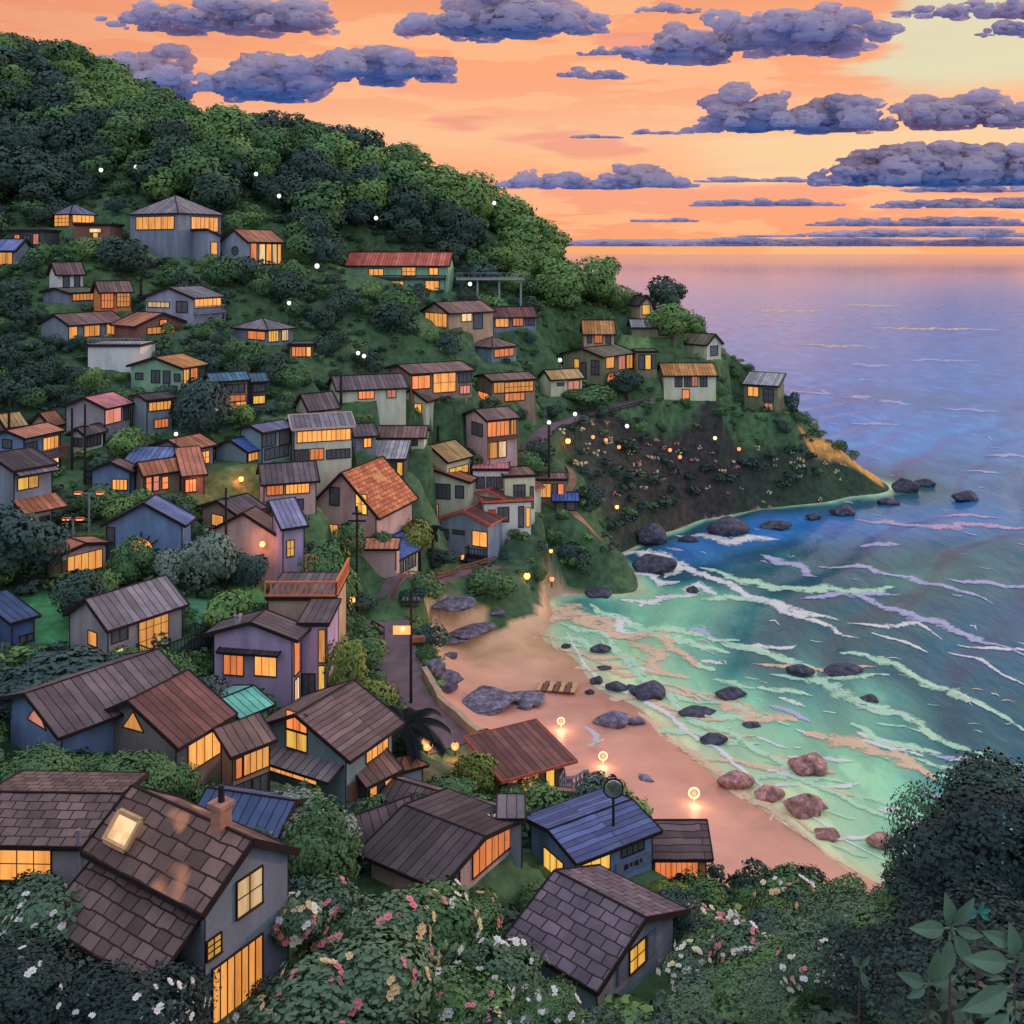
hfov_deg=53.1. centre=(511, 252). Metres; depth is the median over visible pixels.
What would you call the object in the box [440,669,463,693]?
rock
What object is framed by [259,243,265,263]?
window
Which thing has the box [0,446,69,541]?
house
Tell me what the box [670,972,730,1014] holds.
bush
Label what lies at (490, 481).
window
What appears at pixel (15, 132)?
tree
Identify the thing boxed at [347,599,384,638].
timber fence
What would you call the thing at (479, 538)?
window
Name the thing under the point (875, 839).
rock
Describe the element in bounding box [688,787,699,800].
ring lamp
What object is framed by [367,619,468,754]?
lane
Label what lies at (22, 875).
bush
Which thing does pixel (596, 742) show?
seagull
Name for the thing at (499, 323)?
window
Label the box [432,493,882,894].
beach sand
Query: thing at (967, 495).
rock
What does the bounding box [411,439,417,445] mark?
window
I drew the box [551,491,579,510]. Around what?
shelter
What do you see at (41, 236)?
house
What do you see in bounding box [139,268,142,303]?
utility pole
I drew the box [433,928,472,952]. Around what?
bush
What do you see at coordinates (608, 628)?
sea foam
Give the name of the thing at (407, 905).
flowering bush
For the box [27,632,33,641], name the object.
window
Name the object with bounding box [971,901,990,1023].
broadleaf plant
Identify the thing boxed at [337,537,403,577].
house
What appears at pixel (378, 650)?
tree
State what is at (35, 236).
window
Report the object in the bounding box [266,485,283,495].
window
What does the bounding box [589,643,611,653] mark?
rock
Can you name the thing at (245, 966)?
window
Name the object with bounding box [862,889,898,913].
bush
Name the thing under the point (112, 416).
window
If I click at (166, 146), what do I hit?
tree
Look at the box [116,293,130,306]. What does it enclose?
window
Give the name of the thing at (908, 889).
bush
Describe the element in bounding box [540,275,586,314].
tree
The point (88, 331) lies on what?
window
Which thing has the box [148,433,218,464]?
house
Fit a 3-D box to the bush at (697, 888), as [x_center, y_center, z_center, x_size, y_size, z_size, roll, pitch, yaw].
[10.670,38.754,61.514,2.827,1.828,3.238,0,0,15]
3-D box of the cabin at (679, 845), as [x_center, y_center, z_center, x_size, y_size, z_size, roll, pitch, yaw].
[10.345,39.378,64.766,4.073,7.135,4.074,0,0,0]
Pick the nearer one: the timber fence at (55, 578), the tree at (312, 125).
the timber fence at (55, 578)
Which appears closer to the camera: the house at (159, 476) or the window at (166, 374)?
the house at (159, 476)
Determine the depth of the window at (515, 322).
174.65 m
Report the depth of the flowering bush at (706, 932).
42.92 m
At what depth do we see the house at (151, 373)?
126.48 m
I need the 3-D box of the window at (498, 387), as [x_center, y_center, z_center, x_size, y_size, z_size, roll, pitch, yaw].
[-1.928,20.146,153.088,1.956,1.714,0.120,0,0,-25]
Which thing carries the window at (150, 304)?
in the house at (195, 304)
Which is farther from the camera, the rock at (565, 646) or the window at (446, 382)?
the window at (446, 382)
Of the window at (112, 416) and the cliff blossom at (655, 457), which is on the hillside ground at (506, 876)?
the cliff blossom at (655, 457)
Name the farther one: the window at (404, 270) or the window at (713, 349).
the window at (713, 349)
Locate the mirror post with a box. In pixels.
[603,778,623,826]
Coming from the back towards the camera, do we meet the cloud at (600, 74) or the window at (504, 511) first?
the cloud at (600, 74)
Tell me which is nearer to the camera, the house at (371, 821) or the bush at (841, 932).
the bush at (841, 932)
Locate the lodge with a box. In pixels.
[109,311,186,337]
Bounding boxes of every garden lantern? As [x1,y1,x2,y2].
[422,739,432,754]
[451,741,458,755]
[524,572,529,578]
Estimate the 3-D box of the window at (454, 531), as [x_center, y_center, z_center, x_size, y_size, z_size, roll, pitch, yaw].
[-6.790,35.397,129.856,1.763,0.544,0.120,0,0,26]
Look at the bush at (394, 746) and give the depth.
72.84 m
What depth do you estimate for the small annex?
56.51 m
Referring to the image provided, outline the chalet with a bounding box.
[462,405,520,465]
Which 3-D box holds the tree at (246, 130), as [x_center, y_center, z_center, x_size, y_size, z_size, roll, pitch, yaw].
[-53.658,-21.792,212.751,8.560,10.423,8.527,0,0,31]
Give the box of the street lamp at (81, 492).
[73,491,104,532]
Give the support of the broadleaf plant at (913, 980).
on the hillside ground at (506, 876)
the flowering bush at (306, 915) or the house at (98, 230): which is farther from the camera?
the house at (98, 230)
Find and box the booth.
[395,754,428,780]
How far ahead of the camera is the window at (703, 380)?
177.01 m
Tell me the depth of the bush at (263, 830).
53.02 m
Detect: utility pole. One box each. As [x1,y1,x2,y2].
[8,400,9,428]
[70,408,73,469]
[81,404,88,485]
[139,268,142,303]
[223,488,228,592]
[340,372,342,406]
[348,506,365,613]
[393,590,424,702]
[419,530,421,571]
[437,426,438,442]
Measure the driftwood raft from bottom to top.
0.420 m
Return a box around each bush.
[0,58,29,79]
[0,503,75,576]
[0,646,113,693]
[0,669,58,731]
[0,742,82,781]
[0,868,61,919]
[0,870,87,998]
[0,911,48,937]
[0,922,92,1023]
[2,937,119,1010]
[3,955,215,1023]
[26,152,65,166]
[38,746,111,770]
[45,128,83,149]
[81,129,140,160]
[89,953,222,1023]
[90,749,178,791]
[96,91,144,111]
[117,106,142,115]
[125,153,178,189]
[130,749,202,798]
[151,548,184,584]
[173,528,238,594]
[176,663,207,679]
[199,673,231,696]
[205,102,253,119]
[220,548,268,588]
[227,967,321,1023]
[236,922,444,1023]
[253,820,297,844]
[269,783,363,865]
[286,886,445,1023]
[290,965,369,1023]
[297,539,361,604]
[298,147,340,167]
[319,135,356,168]
[330,914,356,935]
[332,521,366,559]
[334,884,367,923]
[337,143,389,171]
[348,992,404,1022]
[356,873,500,981]
[359,677,399,706]
[370,531,394,542]
[387,791,426,801]
[393,734,419,751]
[393,736,403,750]
[397,957,518,1023]
[400,518,433,548]
[401,982,454,1023]
[425,771,477,795]
[427,547,461,568]
[427,935,447,965]
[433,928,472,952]
[437,933,556,1019]
[445,887,505,935]
[453,750,500,793]
[467,447,482,467]
[486,922,511,954]
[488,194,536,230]
[491,775,547,807]
[504,973,586,1023]
[514,882,540,911]
[518,448,550,474]
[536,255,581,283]
[561,383,617,407]
[645,878,690,898]
[656,885,702,946]
[656,932,718,994]
[663,971,720,1020]
[666,867,727,904]
[667,962,722,1019]
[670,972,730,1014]
[671,873,699,892]
[673,917,753,961]
[674,916,718,935]
[675,891,743,924]
[680,890,710,917]
[687,877,710,901]
[695,932,805,1012]
[703,915,796,972]
[710,978,763,1012]
[714,948,756,973]
[716,948,774,1010]
[731,957,827,1023]
[734,884,782,911]
[741,904,798,945]
[742,867,829,915]
[745,894,798,933]
[757,887,881,951]
[760,948,860,998]
[767,930,871,1006]
[773,887,819,922]
[793,863,829,891]
[793,889,859,939]
[801,914,960,1020]
[802,919,870,964]
[805,883,906,943]
[812,932,914,1023]
[822,872,866,895]
[859,878,1023,1023]
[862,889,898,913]
[868,882,887,895]
[874,855,926,916]
[874,856,1010,939]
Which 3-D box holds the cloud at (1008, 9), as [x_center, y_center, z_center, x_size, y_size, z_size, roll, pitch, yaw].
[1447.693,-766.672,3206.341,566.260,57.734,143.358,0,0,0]
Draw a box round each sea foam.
[540,304,1013,872]
[554,567,1023,856]
[557,533,1023,859]
[656,322,1023,833]
[857,513,1023,530]
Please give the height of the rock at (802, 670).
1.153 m
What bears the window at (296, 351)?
in the house at (301, 349)
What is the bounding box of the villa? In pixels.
[126,195,224,261]
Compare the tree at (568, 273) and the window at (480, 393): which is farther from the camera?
the tree at (568, 273)
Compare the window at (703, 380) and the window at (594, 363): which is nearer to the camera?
the window at (594, 363)
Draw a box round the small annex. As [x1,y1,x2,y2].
[496,793,525,868]
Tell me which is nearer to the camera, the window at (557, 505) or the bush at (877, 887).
the bush at (877, 887)
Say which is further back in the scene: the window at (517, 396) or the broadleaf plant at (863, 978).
the window at (517, 396)
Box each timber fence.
[1,573,224,591]
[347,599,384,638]
[391,556,495,599]
[559,768,588,788]
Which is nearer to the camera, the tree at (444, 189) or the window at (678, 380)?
the window at (678, 380)
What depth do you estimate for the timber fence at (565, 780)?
77.47 m
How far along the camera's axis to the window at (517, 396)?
154.21 m
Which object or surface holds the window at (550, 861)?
in the shack
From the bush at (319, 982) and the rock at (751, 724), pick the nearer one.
the bush at (319, 982)
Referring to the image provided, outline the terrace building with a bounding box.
[264,557,349,643]
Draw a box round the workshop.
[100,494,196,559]
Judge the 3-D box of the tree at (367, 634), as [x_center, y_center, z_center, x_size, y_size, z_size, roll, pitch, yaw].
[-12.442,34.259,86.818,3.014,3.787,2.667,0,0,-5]
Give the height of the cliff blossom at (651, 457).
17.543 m
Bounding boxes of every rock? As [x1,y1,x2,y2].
[417,659,446,676]
[431,594,475,611]
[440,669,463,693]
[442,635,469,643]
[444,652,457,659]
[448,622,496,638]
[462,685,521,715]
[490,609,507,614]
[510,690,544,706]
[517,699,534,710]
[561,643,570,648]
[584,585,611,598]
[584,689,594,694]
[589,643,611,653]
[590,676,602,684]
[592,710,627,728]
[597,665,611,669]
[605,681,627,691]
[628,716,645,724]
[629,680,665,699]
[632,554,676,574]
[636,523,666,545]
[638,773,653,781]
[678,535,698,541]
[678,705,716,717]
[686,585,698,593]
[700,732,727,745]
[706,516,749,536]
[715,686,747,700]
[717,770,754,789]
[742,721,760,728]
[754,785,785,801]
[760,520,792,529]
[782,793,828,818]
[786,664,815,676]
[787,752,827,776]
[805,513,822,519]
[814,827,839,841]
[823,662,863,676]
[829,504,855,515]
[859,693,878,702]
[865,831,894,849]
[877,498,900,505]
[891,478,919,492]
[914,478,935,486]
[951,490,978,501]
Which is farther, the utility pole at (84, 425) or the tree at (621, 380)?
the tree at (621, 380)
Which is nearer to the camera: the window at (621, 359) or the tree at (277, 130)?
the window at (621, 359)
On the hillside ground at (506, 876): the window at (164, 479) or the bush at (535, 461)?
the bush at (535, 461)
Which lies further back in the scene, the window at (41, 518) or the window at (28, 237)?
the window at (28, 237)
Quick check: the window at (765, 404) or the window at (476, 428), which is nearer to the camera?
the window at (476, 428)
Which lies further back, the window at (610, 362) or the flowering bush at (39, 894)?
the window at (610, 362)
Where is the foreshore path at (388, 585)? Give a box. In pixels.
[376,564,501,601]
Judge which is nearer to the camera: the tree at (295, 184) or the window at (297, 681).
the window at (297, 681)
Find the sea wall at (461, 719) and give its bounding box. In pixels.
[421,666,481,734]
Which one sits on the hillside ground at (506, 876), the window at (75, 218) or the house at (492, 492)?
the house at (492, 492)
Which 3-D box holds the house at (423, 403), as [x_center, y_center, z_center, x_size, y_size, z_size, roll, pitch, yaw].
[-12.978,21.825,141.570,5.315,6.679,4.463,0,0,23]
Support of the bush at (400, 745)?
on the hillside ground at (506, 876)
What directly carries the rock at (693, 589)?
in the sea
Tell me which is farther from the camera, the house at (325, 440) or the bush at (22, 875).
the house at (325, 440)
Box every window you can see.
[0,252,12,264]
[0,850,51,881]
[2,439,11,448]
[17,477,28,490]
[19,634,26,643]
[23,235,30,241]
[25,440,37,448]
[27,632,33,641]
[27,710,46,730]
[28,475,38,488]
[32,233,38,244]
[39,515,49,532]
[42,435,58,451]
[54,215,69,226]
[63,276,69,286]
[67,548,102,571]
[68,327,77,339]
[72,215,94,222]
[72,293,93,300]
[73,437,77,446]
[74,276,79,286]
[78,437,82,446]
[83,325,100,336]
[86,434,101,447]
[87,629,97,647]
[89,228,101,232]
[92,233,98,238]
[101,294,113,308]
[104,407,121,424]
[106,324,113,334]
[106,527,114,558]
[111,627,128,644]
[112,479,127,490]
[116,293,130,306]
[122,711,143,732]
[123,406,128,420]
[129,538,153,550]
[135,216,174,229]
[135,372,142,379]
[138,614,168,650]
[145,477,152,491]
[147,301,169,307]
[147,326,174,334]
[148,400,171,411]
[151,370,159,382]
[153,476,159,491]
[154,418,168,428]
[159,319,167,325]
[161,476,168,489]
[163,370,169,383]
[174,373,180,381]
[176,301,187,312]
[183,369,188,382]
[185,478,196,492]
[187,732,220,772]
[190,368,197,379]
[191,216,218,231]
[194,298,220,308]
[198,366,204,379]
[202,450,209,463]
[206,931,222,963]
[210,242,217,254]
[211,513,223,525]
[211,932,263,1023]
[213,394,245,401]
[214,383,244,394]
[216,401,246,410]
[223,654,243,676]
[231,246,238,255]
[235,757,242,780]
[235,778,252,788]
[236,864,263,921]
[243,746,269,776]
[247,330,265,340]
[248,452,257,461]
[250,243,256,262]
[252,772,268,790]
[253,383,265,392]
[253,395,265,404]
[254,657,276,677]
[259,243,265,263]
[261,432,275,447]
[264,444,288,460]
[266,244,271,263]
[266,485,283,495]
[266,501,271,512]
[268,331,278,342]
[270,767,316,785]
[272,244,276,263]
[277,244,281,263]
[279,430,290,445]
[281,330,288,340]
[285,484,309,494]
[285,709,307,734]
[285,729,307,753]
[286,539,294,557]
[291,346,305,356]
[294,449,308,460]
[294,642,300,676]
[294,675,299,699]
[297,428,350,442]
[297,498,303,509]
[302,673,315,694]
[306,346,310,356]
[310,448,323,459]
[318,629,325,662]
[318,665,324,689]
[326,448,350,459]
[329,487,339,505]
[330,524,338,536]
[355,493,366,514]
[358,391,374,399]
[363,438,371,447]
[366,738,388,764]
[368,268,383,274]
[369,786,377,797]
[386,390,395,397]
[396,462,402,475]
[400,560,403,572]
[401,267,415,276]
[405,554,416,571]
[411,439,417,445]
[412,375,430,389]
[414,403,421,413]
[425,280,439,290]
[425,312,446,327]
[429,267,438,274]
[433,373,455,393]
[435,483,450,499]
[449,463,468,472]
[450,870,460,887]
[452,529,464,534]
[455,485,463,498]
[458,372,471,382]
[459,385,470,394]
[461,314,471,321]
[471,421,482,437]
[472,530,487,547]
[472,821,510,880]
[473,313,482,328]
[476,477,484,488]
[478,390,488,400]
[486,477,494,487]
[487,420,509,438]
[488,441,498,459]
[493,382,504,393]
[494,347,514,357]
[495,319,508,327]
[496,477,502,488]
[497,440,506,457]
[497,507,508,522]
[504,392,524,401]
[505,380,533,392]
[510,419,516,435]
[512,319,523,326]
[513,484,525,496]
[518,506,523,527]
[521,774,538,791]
[525,318,534,325]
[526,507,529,526]
[530,486,533,508]
[541,483,550,497]
[543,845,563,871]
[545,770,554,785]
[552,483,556,493]
[555,503,564,510]
[557,483,563,493]
[566,503,575,510]
[567,380,579,389]
[574,358,579,368]
[581,362,586,383]
[582,854,610,868]
[587,336,591,342]
[591,360,598,375]
[594,336,602,343]
[605,336,610,343]
[606,357,614,368]
[607,372,616,381]
[618,356,624,369]
[621,841,644,858]
[626,355,632,368]
[629,936,646,976]
[638,354,644,369]
[642,304,649,314]
[645,354,651,369]
[652,355,656,368]
[654,863,698,878]
[658,329,668,335]
[675,377,682,386]
[684,377,690,386]
[691,377,697,386]
[700,377,707,386]
[710,345,717,355]
[747,386,758,396]
[763,388,773,401]
[764,402,772,410]
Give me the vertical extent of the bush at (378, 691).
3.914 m
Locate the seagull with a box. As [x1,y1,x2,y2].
[584,726,604,750]
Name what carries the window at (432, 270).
in the guest house at (432, 270)
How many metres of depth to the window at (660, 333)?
187.63 m
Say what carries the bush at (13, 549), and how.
on the hillside ground at (506, 876)
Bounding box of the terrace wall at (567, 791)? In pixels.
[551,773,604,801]
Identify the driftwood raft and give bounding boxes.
[536,680,577,694]
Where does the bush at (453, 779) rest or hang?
on the hillside ground at (506, 876)
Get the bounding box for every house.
[0,238,34,267]
[0,411,29,430]
[0,421,69,468]
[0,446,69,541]
[0,648,180,767]
[0,769,149,904]
[7,229,61,247]
[28,409,64,427]
[36,310,122,339]
[39,286,93,304]
[40,784,300,1023]
[45,261,86,287]
[51,204,98,229]
[60,391,134,442]
[62,574,211,657]
[66,422,108,453]
[73,223,124,239]
[85,338,157,373]
[86,457,136,493]
[90,280,134,312]
[104,669,237,796]
[124,446,174,463]
[126,353,209,392]
[128,390,176,433]
[132,456,180,494]
[141,285,225,325]
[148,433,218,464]
[173,445,207,494]
[196,492,267,525]
[196,784,311,839]
[202,370,250,411]
[203,598,341,706]
[206,506,275,584]
[213,711,277,790]
[214,435,259,462]
[220,228,285,265]
[222,684,275,722]
[230,318,296,345]
[236,411,355,495]
[247,371,269,405]
[256,456,418,536]
[265,679,405,809]
[268,497,309,580]
[288,341,317,357]
[292,390,341,412]
[326,373,409,424]
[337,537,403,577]
[338,795,412,859]
[344,251,455,291]
[353,422,379,465]
[357,787,526,903]
[376,425,430,448]
[376,775,530,815]
[385,360,475,404]
[392,530,423,573]
[406,389,438,437]
[419,300,496,343]
[429,439,474,473]
[433,465,477,521]
[437,501,506,564]
[464,718,577,793]
[471,460,509,503]
[474,371,538,424]
[474,480,544,515]
[475,336,518,362]
[477,495,532,547]
[491,306,538,332]
[501,466,536,524]
[503,864,690,1016]
[537,367,585,396]
[559,343,634,386]
[580,319,616,346]
[626,318,679,337]
[657,362,718,400]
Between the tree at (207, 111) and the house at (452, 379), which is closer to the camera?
the house at (452, 379)
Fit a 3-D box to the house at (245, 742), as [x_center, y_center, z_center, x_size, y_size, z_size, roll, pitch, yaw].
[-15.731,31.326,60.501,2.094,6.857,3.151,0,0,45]
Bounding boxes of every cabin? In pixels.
[631,348,658,377]
[650,819,713,878]
[683,332,723,359]
[741,371,786,410]
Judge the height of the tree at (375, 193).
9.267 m
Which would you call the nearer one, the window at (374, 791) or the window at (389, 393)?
the window at (374, 791)
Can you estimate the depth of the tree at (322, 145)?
208.80 m
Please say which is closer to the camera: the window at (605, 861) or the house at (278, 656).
the window at (605, 861)
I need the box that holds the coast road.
[521,397,655,462]
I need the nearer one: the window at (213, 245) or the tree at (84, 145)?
the window at (213, 245)
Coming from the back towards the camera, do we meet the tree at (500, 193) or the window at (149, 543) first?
the tree at (500, 193)
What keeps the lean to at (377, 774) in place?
on the hillside ground at (506, 876)
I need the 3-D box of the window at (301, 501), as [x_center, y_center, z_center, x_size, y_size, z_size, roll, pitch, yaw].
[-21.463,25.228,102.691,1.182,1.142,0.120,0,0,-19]
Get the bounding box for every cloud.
[94,0,339,38]
[97,43,197,99]
[179,51,336,103]
[309,45,457,87]
[393,0,611,42]
[485,163,700,189]
[556,66,628,79]
[565,237,1023,246]
[570,134,623,138]
[576,45,639,55]
[620,21,732,65]
[630,218,698,221]
[631,129,694,134]
[634,2,702,13]
[679,81,894,134]
[688,198,845,206]
[694,176,807,182]
[699,1,905,58]
[737,228,1023,237]
[805,216,1023,226]
[807,140,1023,188]
[870,197,1023,208]
[886,87,1023,130]
[891,0,1023,20]
[899,185,1023,192]
[974,19,1023,37]
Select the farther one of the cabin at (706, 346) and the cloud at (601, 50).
the cloud at (601, 50)
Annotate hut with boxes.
[628,295,654,317]
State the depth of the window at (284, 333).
143.37 m
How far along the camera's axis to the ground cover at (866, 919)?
16.23 m
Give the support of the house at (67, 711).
on the hillside ground at (506, 876)
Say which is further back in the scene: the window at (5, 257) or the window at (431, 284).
the window at (431, 284)
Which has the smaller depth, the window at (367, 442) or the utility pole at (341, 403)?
the window at (367, 442)
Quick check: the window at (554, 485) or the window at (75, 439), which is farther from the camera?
the window at (554, 485)
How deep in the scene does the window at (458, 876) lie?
52.41 m
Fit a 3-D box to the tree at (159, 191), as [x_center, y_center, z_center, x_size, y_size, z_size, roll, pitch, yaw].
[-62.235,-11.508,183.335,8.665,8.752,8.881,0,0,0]
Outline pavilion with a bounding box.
[43,535,112,574]
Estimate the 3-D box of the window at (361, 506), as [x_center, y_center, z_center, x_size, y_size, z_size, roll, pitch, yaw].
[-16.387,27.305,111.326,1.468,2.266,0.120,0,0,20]
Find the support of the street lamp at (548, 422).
on the hillside ground at (506, 876)
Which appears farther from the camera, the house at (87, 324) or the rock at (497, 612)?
the house at (87, 324)
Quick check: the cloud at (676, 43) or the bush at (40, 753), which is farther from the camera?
the cloud at (676, 43)
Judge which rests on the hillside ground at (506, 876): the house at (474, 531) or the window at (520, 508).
the house at (474, 531)
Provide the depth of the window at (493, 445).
138.13 m
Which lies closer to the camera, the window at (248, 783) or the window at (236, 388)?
the window at (248, 783)
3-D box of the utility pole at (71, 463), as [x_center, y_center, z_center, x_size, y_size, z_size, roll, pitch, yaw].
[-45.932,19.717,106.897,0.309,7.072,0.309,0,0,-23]
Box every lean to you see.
[305,553,325,571]
[356,747,403,803]
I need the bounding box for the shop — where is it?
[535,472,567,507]
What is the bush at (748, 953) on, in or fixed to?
on the hillside ground at (506, 876)
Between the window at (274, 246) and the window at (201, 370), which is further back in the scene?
the window at (274, 246)
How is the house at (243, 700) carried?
on the hillside ground at (506, 876)
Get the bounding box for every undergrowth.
[0,159,835,1021]
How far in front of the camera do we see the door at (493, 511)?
131.42 m
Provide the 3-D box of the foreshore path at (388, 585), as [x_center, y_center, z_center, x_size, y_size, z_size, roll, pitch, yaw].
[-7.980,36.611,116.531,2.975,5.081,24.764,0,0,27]
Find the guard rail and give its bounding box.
[518,397,649,459]
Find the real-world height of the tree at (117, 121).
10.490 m
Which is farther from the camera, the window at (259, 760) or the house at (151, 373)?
the house at (151, 373)
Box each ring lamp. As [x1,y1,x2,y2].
[557,717,564,726]
[598,751,607,762]
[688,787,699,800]
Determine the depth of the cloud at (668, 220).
4178.74 m
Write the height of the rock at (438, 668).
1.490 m
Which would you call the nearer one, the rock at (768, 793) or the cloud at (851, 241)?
the rock at (768, 793)
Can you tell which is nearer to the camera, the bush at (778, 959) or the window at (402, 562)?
the bush at (778, 959)
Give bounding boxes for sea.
[542,254,1023,884]
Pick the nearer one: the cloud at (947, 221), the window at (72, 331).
the window at (72, 331)
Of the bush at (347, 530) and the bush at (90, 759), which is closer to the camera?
the bush at (90, 759)
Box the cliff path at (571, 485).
[550,455,602,541]
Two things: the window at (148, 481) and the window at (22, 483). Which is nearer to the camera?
the window at (22, 483)
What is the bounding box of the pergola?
[456,273,523,305]
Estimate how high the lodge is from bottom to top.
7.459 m
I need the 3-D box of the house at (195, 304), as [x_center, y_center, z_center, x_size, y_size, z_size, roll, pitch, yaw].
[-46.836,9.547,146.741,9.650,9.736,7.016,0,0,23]
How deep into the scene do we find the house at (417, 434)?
130.23 m
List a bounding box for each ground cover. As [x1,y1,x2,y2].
[0,777,1021,1023]
[1,870,1023,1023]
[35,859,1002,1023]
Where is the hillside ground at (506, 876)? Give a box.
[0,74,1023,1023]
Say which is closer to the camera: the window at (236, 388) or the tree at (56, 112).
the window at (236, 388)
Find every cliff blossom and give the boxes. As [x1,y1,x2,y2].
[558,427,838,502]
[573,420,846,500]
[593,442,764,500]
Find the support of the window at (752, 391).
in the cabin at (766, 389)
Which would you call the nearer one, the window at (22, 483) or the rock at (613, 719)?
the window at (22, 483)
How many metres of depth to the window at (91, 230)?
166.45 m
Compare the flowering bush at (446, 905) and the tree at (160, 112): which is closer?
the flowering bush at (446, 905)
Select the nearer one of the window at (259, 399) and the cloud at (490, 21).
the window at (259, 399)
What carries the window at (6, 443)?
in the house at (44, 437)
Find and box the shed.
[0,589,40,645]
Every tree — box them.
[0,114,40,149]
[0,145,53,203]
[0,148,50,194]
[0,212,9,233]
[0,558,21,589]
[2,534,44,576]
[5,118,49,142]
[6,132,46,152]
[10,156,74,201]
[28,85,88,113]
[31,66,78,92]
[42,39,81,63]
[42,100,93,125]
[44,100,75,120]
[46,119,99,159]
[48,79,89,101]
[48,568,108,614]
[62,106,109,144]
[74,134,112,167]
[93,109,146,161]
[96,107,131,130]
[96,237,153,279]
[97,71,138,89]
[98,110,133,135]
[103,76,144,101]
[105,426,144,458]
[109,535,155,584]
[112,98,154,117]
[133,77,176,101]
[135,164,187,200]
[136,94,167,111]
[136,121,177,143]
[140,102,178,119]
[145,118,197,146]
[146,89,169,103]
[147,134,199,173]
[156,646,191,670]
[167,377,233,434]
[169,90,189,103]
[170,99,201,114]
[170,143,222,195]
[185,137,258,181]
[185,170,246,209]
[193,171,241,211]
[194,103,233,125]
[196,152,252,187]
[197,587,254,636]
[209,108,248,127]
[212,131,264,184]
[213,115,256,137]
[220,143,256,185]
[230,116,260,132]
[234,124,293,161]
[237,123,267,147]
[248,118,294,146]
[248,130,293,175]
[250,146,281,180]
[254,110,293,128]
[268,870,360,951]
[275,172,325,204]
[278,112,322,134]
[280,794,365,894]
[283,119,327,140]
[287,132,321,158]
[287,147,324,169]
[287,178,349,227]
[293,155,338,191]
[298,212,335,246]
[299,198,352,230]
[305,142,339,168]
[314,124,366,151]
[321,637,369,686]
[322,130,359,162]
[342,632,388,672]
[345,128,372,169]
[346,177,390,218]
[348,126,385,164]
[353,621,383,638]
[354,163,389,190]
[357,632,381,665]
[368,165,406,207]
[377,697,390,706]
[384,159,425,174]
[384,172,436,205]
[385,184,429,227]
[386,144,422,169]
[387,141,435,172]
[387,705,451,763]
[406,165,460,209]
[421,524,448,568]
[430,164,464,181]
[432,198,468,233]
[435,182,478,207]
[437,181,459,205]
[441,210,487,260]
[445,170,498,199]
[455,177,494,218]
[484,186,512,228]
[495,216,544,255]
[507,210,534,227]
[518,215,560,260]
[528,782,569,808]
[534,237,566,262]
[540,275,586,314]
[542,260,589,312]
[546,223,572,257]
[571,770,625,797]
[573,254,621,306]
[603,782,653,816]
[604,370,645,400]
[643,303,696,346]
[645,275,687,314]
[683,313,707,332]
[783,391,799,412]
[880,780,984,903]
[882,774,1023,934]
[921,746,1023,884]
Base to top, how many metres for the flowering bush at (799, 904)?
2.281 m
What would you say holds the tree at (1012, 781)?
on the hillside ground at (506, 876)
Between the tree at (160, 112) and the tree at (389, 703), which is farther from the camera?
the tree at (160, 112)
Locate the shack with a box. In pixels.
[526,788,662,877]
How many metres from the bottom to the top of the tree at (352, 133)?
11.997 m
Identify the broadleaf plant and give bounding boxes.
[851,955,869,1023]
[896,948,956,1023]
[909,893,983,1023]
[960,922,1023,1023]
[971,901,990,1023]
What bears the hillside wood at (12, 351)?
on the hillside ground at (506, 876)
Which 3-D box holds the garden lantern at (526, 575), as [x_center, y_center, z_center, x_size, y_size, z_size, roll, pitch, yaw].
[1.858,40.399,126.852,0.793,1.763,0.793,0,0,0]
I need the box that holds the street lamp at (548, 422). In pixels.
[547,420,550,477]
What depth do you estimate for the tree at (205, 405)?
113.05 m
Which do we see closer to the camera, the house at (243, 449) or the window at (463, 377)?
the house at (243, 449)
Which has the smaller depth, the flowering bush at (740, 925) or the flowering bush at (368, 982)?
the flowering bush at (368, 982)
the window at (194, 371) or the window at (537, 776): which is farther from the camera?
the window at (194, 371)
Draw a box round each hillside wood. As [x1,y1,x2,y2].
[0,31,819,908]
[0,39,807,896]
[0,39,848,918]
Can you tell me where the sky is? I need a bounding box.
[0,0,1023,253]
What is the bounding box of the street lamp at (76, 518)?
[61,517,84,535]
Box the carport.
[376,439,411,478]
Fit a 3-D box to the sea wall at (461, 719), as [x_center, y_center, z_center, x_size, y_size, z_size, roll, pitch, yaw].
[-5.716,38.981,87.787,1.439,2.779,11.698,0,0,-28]
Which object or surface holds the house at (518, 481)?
on the hillside ground at (506, 876)
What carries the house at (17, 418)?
on the hillside ground at (506, 876)
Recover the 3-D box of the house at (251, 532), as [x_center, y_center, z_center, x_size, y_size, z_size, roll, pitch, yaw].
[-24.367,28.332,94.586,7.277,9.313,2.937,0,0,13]
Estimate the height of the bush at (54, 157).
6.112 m
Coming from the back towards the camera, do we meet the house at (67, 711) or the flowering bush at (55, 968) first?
the house at (67, 711)
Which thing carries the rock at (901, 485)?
in the sea
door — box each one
[62,560,67,573]
[348,779,359,804]
[488,509,495,513]
[682,389,689,399]
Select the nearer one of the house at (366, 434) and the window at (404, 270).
the house at (366, 434)

